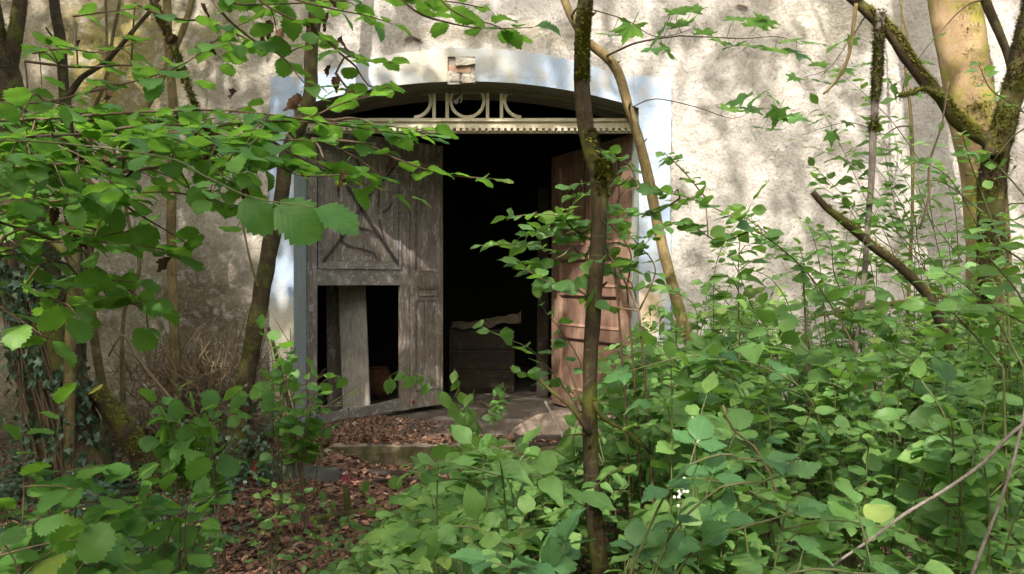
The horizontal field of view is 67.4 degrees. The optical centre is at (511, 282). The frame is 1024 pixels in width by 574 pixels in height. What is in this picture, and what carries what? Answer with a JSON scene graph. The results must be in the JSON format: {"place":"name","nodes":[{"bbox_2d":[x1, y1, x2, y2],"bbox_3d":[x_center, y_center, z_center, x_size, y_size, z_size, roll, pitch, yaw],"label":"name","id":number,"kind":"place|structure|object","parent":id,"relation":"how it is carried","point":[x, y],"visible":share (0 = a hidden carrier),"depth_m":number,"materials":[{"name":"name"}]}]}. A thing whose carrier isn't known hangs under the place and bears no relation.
{"place":"outdoors","nodes":[
{"label":"outdoors","id":0,"kind":"place"},
{"bbox_2d":[0,205,84,296],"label":"branch","id":1,"kind":"object","parent":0,"point":[59,247],"visible":0.32,"depth_m":4.38,"materials":[{"name":"green plant"}]},
{"bbox_2d":[369,366,391,398],"bbox_3d":[-1.664,1.250,9.600,0.320,0.380,0.320,0,0,0],"label":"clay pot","id":2,"kind":"object","parent":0,"point":[378,375],"visible":0.83,"depth_m":9.48,"materials":[{"name":"brown ceramic"}]},
{"bbox_2d":[0,428,987,573],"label":"ground","id":3,"kind":"structure","parent":0,"point":[123,458],"depth_m":5.54,"materials":[{"name":"brown plant"}]},
{"bbox_2d":[0,0,118,504],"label":"old ivy tree","id":4,"kind":"object","parent":3,"relation":"on","point":[37,371],"visible":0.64,"depth_m":5.41,"materials":[{"name":"green plant"}]},
{"bbox_2d":[0,488,134,573],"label":"hazel shrub","id":5,"kind":"object","parent":3,"relation":"on","point":[98,541],"visible":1,"depth_m":2.06,"materials":[{"name":"green plant"}]},
{"bbox_2d":[62,126,79,470],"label":"slender stem","id":6,"kind":"object","parent":3,"relation":"on","point":[69,373],"visible":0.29,"depth_m":5.37,"materials":[{"name":"brown plant"}]},
{"bbox_2d":[0,382,168,573],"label":"hazel shrub","id":7,"kind":"object","parent":3,"relation":"on","point":[119,514],"visible":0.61,"depth_m":2.58,"materials":[{"name":"green plant"}]},
{"bbox_2d":[0,210,204,367],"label":"hazel shrub","id":8,"kind":"object","parent":3,"relation":"on","point":[93,281],"visible":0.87,"depth_m":2.65,"materials":[{"name":"green plant"}]},
{"bbox_2d":[45,0,159,363],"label":"dark stem tree","id":9,"kind":"object","parent":3,"relation":"on","point":[57,26],"visible":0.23,"depth_m":6.08,"materials":[{"name":"brown plant"}]},
{"bbox_2d":[87,383,167,493],"bbox_3d":[-2.842,1.173,5.754,0.217,0.889,0.603,0,0,43],"label":"sawn log","id":10,"kind":"object","parent":3,"relation":"on","point":[127,433],"visible":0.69,"depth_m":5.67,"materials":[{"name":"brown wood"}]},
{"bbox_2d":[0,405,273,567],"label":"ground ivy","id":11,"kind":"object","parent":3,"relation":"on","point":[6,489],"visible":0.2,"depth_m":5.48,"materials":[{"name":"green plant"}]},
{"bbox_2d":[83,0,194,463],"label":"forked hazel","id":12,"kind":"object","parent":3,"relation":"on","point":[97,358],"visible":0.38,"depth_m":6.27,"materials":[{"name":"brown plant"}]},
{"bbox_2d":[0,2,283,145],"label":"hazel shrub","id":13,"kind":"object","parent":3,"relation":"on","point":[42,100],"visible":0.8,"depth_m":3.21,"materials":[{"name":"green plant"}]},
{"bbox_2d":[97,440,233,573],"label":"hazel shrub","id":14,"kind":"object","parent":3,"relation":"on","point":[163,557],"visible":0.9,"depth_m":2.83,"materials":[{"name":"green plant"}]},
{"bbox_2d":[81,500,257,573],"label":"shrub","id":15,"kind":"object","parent":3,"relation":"on","point":[218,542],"visible":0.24,"depth_m":3.23,"materials":[{"name":"green plant"}]},
{"bbox_2d":[162,0,181,428],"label":"slim tree","id":16,"kind":"object","parent":3,"relation":"on","point":[174,336],"visible":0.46,"depth_m":6.57,"materials":[{"name":"brown plant"}]},
{"bbox_2d":[0,140,359,247],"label":"hazel twig","id":17,"kind":"object","parent":3,"relation":"on","point":[299,221],"visible":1,"depth_m":1.22,"materials":[{"name":"green plant"}]},
{"bbox_2d":[121,380,249,573],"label":"hazel shrub","id":18,"kind":"object","parent":3,"relation":"on","point":[227,465],"visible":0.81,"depth_m":4.29,"materials":[{"name":"green plant"}]},
{"bbox_2d":[87,310,363,464],"bbox_3d":[-2.642,1.046,6.768,2.717,1.617,0.861,0,0,0],"label":"brushwood","id":19,"kind":"object","parent":3,"relation":"on","point":[204,372],"visible":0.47,"depth_m":6.65,"materials":[{"name":"brown wood"}]},
{"bbox_2d":[0,87,458,271],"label":"hazel shrub","id":20,"kind":"object","parent":3,"relation":"on","point":[103,122],"visible":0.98,"depth_m":2.52,"materials":[{"name":"green plant"}]},
{"bbox_2d":[195,117,513,210],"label":"hazel shrub","id":21,"kind":"object","parent":20,"relation":"attached to","point":[402,141],"visible":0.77,"depth_m":2.69,"materials":[{"name":"green plant"}]},
{"bbox_2d":[171,375,349,490],"bbox_3d":[-2.136,1.243,6.297,1.660,0.921,1.142,0,0,0],"label":"ivy mound","id":22,"kind":"object","parent":3,"relation":"on","point":[258,442],"visible":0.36,"depth_m":6.20,"materials":[{"name":"green plant"}]},
{"bbox_2d":[108,334,171,397],"bbox_3d":[-2.871,0.703,6.000,0.576,0.593,0.026,0,0,0],"label":"dry sapling","id":23,"kind":"object","parent":22,"relation":"on","point":[155,380],"visible":0.84,"depth_m":5.99,"materials":[{"name":"brown wood"}]},
{"bbox_2d":[228,0,320,469],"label":"leaning tree","id":24,"kind":"object","parent":3,"relation":"on","point":[249,358],"visible":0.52,"depth_m":6.45,"materials":[{"name":"brown plant"}]},
{"bbox_2d":[189,0,411,112],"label":"hazel shrub","id":25,"kind":"object","parent":24,"relation":"attached to","point":[292,26],"visible":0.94,"depth_m":2.99,"materials":[{"name":"green plant"}]},
{"bbox_2d":[385,0,560,49],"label":"hazel shrub","id":26,"kind":"object","parent":24,"relation":"attached to","point":[463,15],"visible":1,"depth_m":3.20,"materials":[{"name":"green plant"}]},
{"bbox_2d":[244,516,306,573],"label":"herb clump","id":27,"kind":"object","parent":3,"relation":"on","point":[264,551],"visible":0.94,"depth_m":4.33,"materials":[{"name":"green plant"}]},
{"bbox_2d":[253,314,303,512],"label":"hazel shrub","id":28,"kind":"object","parent":3,"relation":"on","point":[274,335],"visible":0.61,"depth_m":5.37,"materials":[{"name":"green plant"}]},
{"bbox_2d":[249,477,312,573],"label":"seedling","id":29,"kind":"object","parent":3,"relation":"on","point":[269,524],"visible":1,"depth_m":4.17,"materials":[{"name":"green plant"}]},
{"bbox_2d":[226,355,360,537],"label":"hazel shrub","id":30,"kind":"object","parent":3,"relation":"on","point":[304,448],"visible":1,"depth_m":5.00,"materials":[{"name":"green plant"}]},
{"bbox_2d":[265,462,339,483],"bbox_3d":[-1.740,1.580,6.370,0.695,0.140,0.130,0,0,9],"label":"grey board","id":31,"kind":"object","parent":3,"relation":"on","point":[325,474],"visible":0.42,"depth_m":6.35,"materials":[{"name":"grey wood"}]},
{"bbox_2d":[276,487,362,573],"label":"seedling","id":32,"kind":"object","parent":3,"relation":"on","point":[331,538],"visible":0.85,"depth_m":3.85,"materials":[{"name":"green plant"}]},
{"bbox_2d":[302,507,370,521],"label":"fallen branch","id":33,"kind":"object","parent":3,"relation":"on","point":[344,513],"visible":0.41,"depth_m":5.34,"materials":[{"name":"brown wood"}]},
{"bbox_2d":[307,519,409,573],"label":"dogwood shrub","id":34,"kind":"object","parent":3,"relation":"on","point":[351,568],"visible":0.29,"depth_m":3.08,"materials":[{"name":"green plant"}]},
{"bbox_2d":[333,539,387,573],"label":"seedling","id":35,"kind":"object","parent":3,"relation":"on","point":[343,563],"visible":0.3,"depth_m":2.96,"materials":[{"name":"green plant"}]},
{"bbox_2d":[267,415,454,441],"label":"threshold litter","id":36,"kind":"object","parent":3,"relation":"on","point":[357,427],"visible":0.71,"depth_m":7.33,"materials":[{"name":"brown plant"}]},
{"bbox_2d":[344,475,401,543],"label":"seedling","id":37,"kind":"object","parent":3,"relation":"on","point":[392,481],"visible":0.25,"depth_m":3.54,"materials":[{"name":"green plant"}]},
{"bbox_2d":[383,368,487,458],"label":"drooping shoot","id":38,"kind":"object","parent":3,"relation":"on","point":[465,417],"visible":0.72,"depth_m":3.60,"materials":[{"name":"green plant"}]},
{"bbox_2d":[329,434,572,468],"bbox_3d":[-0.010,1.593,7.028,3.220,0.315,0.544,0,0,0],"label":"doorstep","id":39,"kind":"object","parent":3,"relation":"on","point":[392,453],"visible":0.2,"depth_m":6.83,"materials":[{"name":"concrete"}]},
{"bbox_2d":[355,425,609,573],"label":"dogwood shrub","id":40,"kind":"object","parent":3,"relation":"on","point":[410,503],"visible":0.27,"depth_m":3.00,"materials":[{"name":"green plant"}]},
{"bbox_2d":[481,382,511,442],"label":"seedling","id":41,"kind":"object","parent":3,"relation":"on","point":[498,407],"visible":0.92,"depth_m":6.84,"materials":[{"name":"green plant"}]},
{"bbox_2d":[382,424,616,573],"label":"dogwood shrub","id":42,"kind":"object","parent":3,"relation":"on","point":[474,506],"visible":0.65,"depth_m":2.30,"materials":[{"name":"green plant"}]},
{"bbox_2d":[0,0,1023,458],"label":"farm building","id":43,"kind":"structure","parent":3,"relation":"on","point":[424,274],"depth_m":7.21,"materials":[{"name":"paint"}]},
{"bbox_2d":[326,285,342,410],"bbox_3d":[-1.995,0.670,8.627,0.217,1.545,0.151,0,0,0],"label":"loose plank","id":44,"kind":"object","parent":43,"relation":"on","point":[333,339],"visible":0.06,"depth_m":8.61,"materials":[{"name":"grey wood"}]},
{"bbox_2d":[338,285,370,409],"bbox_3d":[-1.730,0.670,8.425,0.385,1.546,0.153,0,0,0],"label":"loose plank","id":45,"kind":"object","parent":43,"relation":"on","point":[353,338],"visible":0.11,"depth_m":8.41,"materials":[{"name":"grey wood"}]},
{"bbox_2d":[306,134,442,421],"bbox_3d":[-1.415,-0.065,8.180,1.688,2.970,0.077,0,0,-43],"label":"left door","id":46,"kind":"structure","parent":43,"relation":"in","point":[395,244],"depth_m":8.34,"materials":[{"name":"grey wood"}]},
{"bbox_2d":[449,327,513,392],"bbox_3d":[-0.395,1.025,10.242,0.850,0.830,0.515,0,0,0],"label":"wooden chest","id":47,"kind":"object","parent":43,"relation":"on","point":[480,363],"visible":0.73,"depth_m":9.98,"materials":[{"name":"brown wood"}]},
{"bbox_2d":[451,311,520,328],"bbox_3d":[-0.338,0.500,10.199,0.924,0.227,0.504,0,0,0],"label":"crumpled sheet","id":48,"kind":"object","parent":47,"relation":"on","point":[497,320],"visible":0.83,"depth_m":10.09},
{"bbox_2d":[537,187,548,397],"bbox_3d":[0.390,0.121,9.685,0.163,2.646,0.174,0,0,0],"label":"leaning post","id":49,"kind":"object","parent":43,"relation":"on","point":[542,315],"visible":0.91,"depth_m":9.65,"materials":[{"name":"brown wood"}]},
{"bbox_2d":[510,407,581,434],"bbox_3d":[0.485,1.328,7.350,1.020,0.260,0.600,0,0,0],"label":"sacking heap","id":50,"kind":"object","parent":43,"relation":"on","point":[546,422],"visible":0.6,"depth_m":7.21,"materials":[{"name":"beige fabric"}]},
{"bbox_2d":[552,134,631,414],"bbox_3d":[0.836,-0.025,8.336,0.053,2.890,1.620,0,0,-26],"label":"right door","id":51,"kind":"structure","parent":43,"relation":"in","point":[569,168],"depth_m":8.49,"materials":[{"name":"red wood"}]},
{"bbox_2d":[350,494,675,573],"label":"dogwood shrub","id":52,"kind":"object","parent":3,"relation":"on","point":[526,503],"visible":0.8,"depth_m":1.66,"materials":[{"name":"green plant"}]},
{"bbox_2d":[455,395,636,573],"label":"dogwood shrub","id":53,"kind":"object","parent":3,"relation":"on","point":[561,470],"visible":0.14,"depth_m":3.74,"materials":[{"name":"green plant"}]},
{"bbox_2d":[472,286,621,569],"bbox_3d":[0.180,0.845,3.317,0.716,1.673,0.378,0,0,0],"label":"arching shrub","id":54,"kind":"object","parent":3,"relation":"on","point":[506,334],"visible":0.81,"depth_m":3.39,"materials":[{"name":"green plant"}]},
{"bbox_2d":[470,193,666,573],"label":"arching shrub","id":55,"kind":"object","parent":3,"relation":"on","point":[561,220],"visible":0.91,"depth_m":3.02,"materials":[{"name":"green plant"}]},
{"bbox_2d":[539,0,651,573],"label":"sapling","id":56,"kind":"object","parent":3,"relation":"on","point":[600,170],"visible":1,"depth_m":2.97,"materials":[{"name":"brown plant"}]},
{"bbox_2d":[598,299,665,413],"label":"dogwood shrub","id":57,"kind":"object","parent":3,"relation":"on","point":[613,346],"visible":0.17,"depth_m":5.97,"materials":[{"name":"green plant"}]},
{"bbox_2d":[560,0,704,376],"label":"leaning sapling","id":58,"kind":"object","parent":3,"relation":"on","point":[610,61],"visible":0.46,"depth_m":5.57,"materials":[{"name":"brown plant"}]},
{"bbox_2d":[571,3,707,61],"bbox_3d":[0.509,-1.561,4.729,0.684,0.775,1.624,0,0,-27],"label":"maple spray","id":59,"kind":"object","parent":58,"relation":"attached to","point":[626,29],"visible":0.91,"depth_m":4.22,"materials":[{"name":"green plant"}]},
{"bbox_2d":[606,11,812,62],"bbox_3d":[0.840,-1.345,4.509,0.566,0.622,2.138,0,0,-22],"label":"maple spray","id":60,"kind":"object","parent":58,"relation":"attached to","point":[765,22],"visible":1,"depth_m":3.80,"materials":[{"name":"green plant"}]},
{"bbox_2d":[628,89,810,130],"bbox_3d":[1.070,-1.083,4.821,1.421,0.387,0.808,0,0,45],"label":"maple spray","id":61,"kind":"object","parent":58,"relation":"attached to","point":[776,114],"visible":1,"depth_m":4.59,"materials":[{"name":"green plant"}]},
{"bbox_2d":[574,321,701,573],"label":"dogwood shrub","id":62,"kind":"object","parent":3,"relation":"on","point":[613,357],"visible":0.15,"depth_m":4.37,"materials":[{"name":"green plant"}]},
{"bbox_2d":[600,303,721,513],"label":"dogwood shrub","id":63,"kind":"object","parent":3,"relation":"on","point":[648,357],"visible":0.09,"depth_m":5.05,"materials":[{"name":"green plant"}]},
{"bbox_2d":[448,508,898,573],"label":"bramble","id":64,"kind":"object","parent":3,"relation":"on","point":[559,554],"visible":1,"depth_m":1.35,"materials":[{"name":"green plant"}]},
{"bbox_2d":[543,303,825,573],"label":"dogwood shrub","id":65,"kind":"object","parent":3,"relation":"on","point":[717,396],"visible":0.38,"depth_m":2.98,"materials":[{"name":"green plant"}]},
{"bbox_2d":[597,180,789,572],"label":"dogwood shrub","id":66,"kind":"object","parent":3,"relation":"on","point":[611,448],"visible":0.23,"depth_m":3.60,"materials":[{"name":"green plant"}]},
{"bbox_2d":[654,275,773,379],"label":"dogwood shrub","id":67,"kind":"object","parent":3,"relation":"on","point":[693,325],"visible":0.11,"depth_m":5.71,"materials":[{"name":"green plant"}]},
{"bbox_2d":[555,145,874,572],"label":"arching shrub","id":68,"kind":"object","parent":3,"relation":"on","point":[717,232],"visible":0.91,"depth_m":3.34,"materials":[{"name":"green plant"}]},
{"bbox_2d":[609,415,829,573],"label":"bramble","id":69,"kind":"object","parent":3,"relation":"on","point":[655,541],"visible":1,"depth_m":1.46,"materials":[{"name":"green plant"}]},
{"bbox_2d":[602,349,849,530],"bbox_3d":[0.743,0.551,2.695,0.854,0.655,0.231,0,0,0],"label":"bramble","id":70,"kind":"object","parent":3,"relation":"on","point":[645,404],"visible":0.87,"depth_m":2.70,"materials":[{"name":"green plant"}]},
{"bbox_2d":[700,284,810,516],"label":"dogwood shrub","id":71,"kind":"object","parent":3,"relation":"on","point":[704,292],"visible":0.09,"depth_m":5.31,"materials":[{"name":"green plant"}]},
{"bbox_2d":[645,224,870,572],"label":"tall shoot","id":72,"kind":"object","parent":3,"relation":"on","point":[707,284],"visible":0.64,"depth_m":3.96,"materials":[{"name":"green plant"}]},
{"bbox_2d":[697,213,824,557],"bbox_3d":[1.451,0.638,4.457,0.865,2.065,0.832,0,0,0],"label":"dogwood shrub","id":73,"kind":"object","parent":3,"relation":"on","point":[762,300],"visible":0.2,"depth_m":4.39,"materials":[{"name":"green plant"}]},
{"bbox_2d":[608,340,921,573],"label":"dogwood shrub","id":74,"kind":"object","parent":3,"relation":"on","point":[706,559],"visible":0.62,"depth_m":2.35,"materials":[{"name":"green plant"}]},
{"bbox_2d":[529,442,1023,573],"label":"undergrowth","id":75,"kind":"object","parent":3,"relation":"on","point":[613,535],"visible":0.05,"depth_m":4.14,"materials":[{"name":"green plant"}]},
{"bbox_2d":[709,198,920,573],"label":"dogwood shrub","id":76,"kind":"object","parent":3,"relation":"on","point":[857,316],"visible":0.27,"depth_m":3.75,"materials":[{"name":"green plant"}]},
{"bbox_2d":[782,247,878,492],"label":"dogwood shrub","id":77,"kind":"object","parent":3,"relation":"on","point":[839,274],"visible":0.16,"depth_m":5.69,"materials":[{"name":"green plant"}]},
{"bbox_2d":[798,202,897,518],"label":"dogwood shrub","id":78,"kind":"object","parent":3,"relation":"on","point":[842,316],"visible":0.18,"depth_m":5.17,"materials":[{"name":"green plant"}]},
{"bbox_2d":[722,481,1023,573],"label":"dogwood shrub","id":79,"kind":"object","parent":3,"relation":"on","point":[872,512],"visible":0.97,"depth_m":1.65,"materials":[{"name":"green plant"}]},
{"bbox_2d":[824,424,1023,572],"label":"bare branch","id":80,"kind":"object","parent":79,"relation":"attached to","point":[993,452],"visible":0.93,"depth_m":1.95,"materials":[{"name":"grey plant"}]},
{"bbox_2d":[792,68,962,500],"bbox_3d":[2.634,0.107,5.479,1.487,3.147,0.443,0,0,-13],"label":"tall shoot","id":81,"kind":"object","parent":3,"relation":"on","point":[846,203],"visible":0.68,"depth_m":5.44,"materials":[{"name":"green plant"}]},
{"bbox_2d":[747,329,1021,573],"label":"dogwood shrub","id":82,"kind":"object","parent":3,"relation":"on","point":[853,400],"visible":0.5,"depth_m":3.02,"materials":[{"name":"green plant"}]},
{"bbox_2d":[890,290,906,467],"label":"dogwood shrub","id":83,"kind":"object","parent":3,"relation":"on","point":[900,323],"visible":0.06,"depth_m":6.39,"materials":[{"name":"green plant"}]},
{"bbox_2d":[780,337,1023,573],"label":"dogwood shrub","id":84,"kind":"object","parent":3,"relation":"on","point":[978,492],"visible":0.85,"depth_m":2.38,"materials":[{"name":"green plant"}]},
{"bbox_2d":[970,408,1023,573],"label":"bare branch","id":85,"kind":"object","parent":84,"relation":"attached to","point":[983,544],"visible":1,"depth_m":1.95,"materials":[{"name":"grey plant"}]},
{"bbox_2d":[900,0,914,326],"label":"dry sapling","id":86,"kind":"object","parent":3,"relation":"on","point":[911,133],"visible":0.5,"depth_m":6.39,"materials":[{"name":"brown plant"}]},
{"bbox_2d":[789,118,911,148],"bbox_3d":[2.728,-1.150,5.812,1.647,0.311,0.352,0,0,-33],"label":"maple spray","id":87,"kind":"object","parent":86,"relation":"attached to","point":[829,136],"visible":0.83,"depth_m":5.73,"materials":[{"name":"green plant"}]},
{"bbox_2d":[836,120,978,506],"bbox_3d":[2.364,0.356,4.631,0.953,2.650,0.364,0,0,0],"label":"tall shoot","id":88,"kind":"object","parent":3,"relation":"on","point":[967,265],"visible":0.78,"depth_m":4.66,"materials":[{"name":"green plant"}]},
{"bbox_2d":[810,190,1018,486],"bbox_3d":[2.612,0.603,4.634,1.740,2.286,0.245,0,0,-16],"label":"broken branch","id":89,"kind":"object","parent":3,"relation":"on","point":[901,268],"visible":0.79,"depth_m":4.48,"materials":[{"name":"brown plant"}]},
{"bbox_2d":[859,211,974,497],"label":"dogwood shrub","id":90,"kind":"object","parent":3,"relation":"on","point":[937,262],"visible":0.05,"depth_m":5.87,"materials":[{"name":"green plant"}]},
{"bbox_2d":[844,196,990,554],"bbox_3d":[2.293,0.565,4.432,0.953,2.211,0.905,0,0,0],"label":"dogwood shrub","id":91,"kind":"object","parent":3,"relation":"on","point":[883,332],"visible":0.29,"depth_m":4.34,"materials":[{"name":"green plant"}]},
{"bbox_2d":[918,81,948,228],"bbox_3d":[2.307,-0.694,4.200,0.169,0.809,0.014,0,0,0],"label":"dry sapling","id":92,"kind":"object","parent":3,"relation":"on","point":[927,203],"visible":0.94,"depth_m":4.20,"materials":[{"name":"brown wood"}]},
{"bbox_2d":[846,0,1023,542],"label":"mossy forked tree","id":93,"kind":"object","parent":3,"relation":"on","point":[1003,127],"visible":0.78,"depth_m":4.83,"materials":[{"name":"green plant"}]},
{"bbox_2d":[784,17,885,84],"bbox_3d":[2.086,-1.471,4.958,0.595,0.440,0.412,0,0,29],"label":"maple spray","id":94,"kind":"object","parent":93,"relation":"attached to","point":[793,77],"visible":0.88,"depth_m":4.95,"materials":[{"name":"green plant"}]},
{"bbox_2d":[822,3,857,94],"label":"branch","id":95,"kind":"object","parent":93,"relation":"attached to","point":[855,8],"visible":1,"depth_m":4.69,"materials":[{"name":"brown plant"}]},
{"bbox_2d":[851,7,888,386],"bbox_3d":[2.158,-0.465,4.644,0.259,2.370,0.129,0,0,0],"label":"hanging stick","id":96,"kind":"object","parent":93,"relation":"hanging from","point":[877,73],"visible":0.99,"depth_m":4.63,"materials":[{"name":"grey plant"}]},
{"bbox_2d":[870,0,982,102],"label":"maple spray","id":97,"kind":"object","parent":93,"relation":"attached to","point":[894,89],"visible":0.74,"depth_m":5.21,"materials":[{"name":"green plant"}]},
{"bbox_2d":[872,198,1008,523],"bbox_3d":[2.938,0.553,5.209,0.902,2.235,1.027,0,0,20],"label":"dogwood shrub","id":98,"kind":"object","parent":3,"relation":"on","point":[967,222],"visible":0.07,"depth_m":5.07,"materials":[{"name":"green plant"}]},
{"bbox_2d":[890,204,1023,541],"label":"dogwood shrub","id":99,"kind":"object","parent":3,"relation":"on","point":[928,332],"visible":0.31,"depth_m":3.74,"materials":[{"name":"green plant"}]},
{"bbox_2d":[899,213,1023,569],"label":"tall shoot","id":100,"kind":"object","parent":3,"relation":"on","point":[953,301],"visible":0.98,"depth_m":2.34,"materials":[{"name":"green plant"}]},
{"bbox_2d":[900,61,1023,545],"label":"tall shoot","id":101,"kind":"object","parent":3,"relation":"on","point":[980,158],"visible":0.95,"depth_m":3.15,"materials":[{"name":"green plant"}]},
{"bbox_2d":[927,0,1018,465],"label":"smooth tree","id":102,"kind":"object","parent":3,"relation":"on","point":[961,45],"visible":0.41,"depth_m":6.07,"materials":[{"name":"beige plant"}]},
{"bbox_2d":[923,234,1023,542],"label":"dogwood shrub","id":103,"kind":"object","parent":3,"relation":"on","point":[981,365],"visible":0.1,"depth_m":4.62,"materials":[{"name":"green plant"}]},
{"bbox_2d":[930,307,1023,573],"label":"dogwood shrub","id":104,"kind":"object","parent":3,"relation":"on","point":[1011,425],"visible":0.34,"depth_m":3.01,"materials":[{"name":"green plant"}]},
{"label":"tall tree","id":105,"kind":"object","parent":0,"visible":0},
{"bbox_2d":[149,0,199,106],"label":"hanging branch","id":106,"kind":"object","parent":105,"relation":"hanging from","point":[175,52],"visible":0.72,"depth_m":4.19,"materials":[{"name":"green plant"}]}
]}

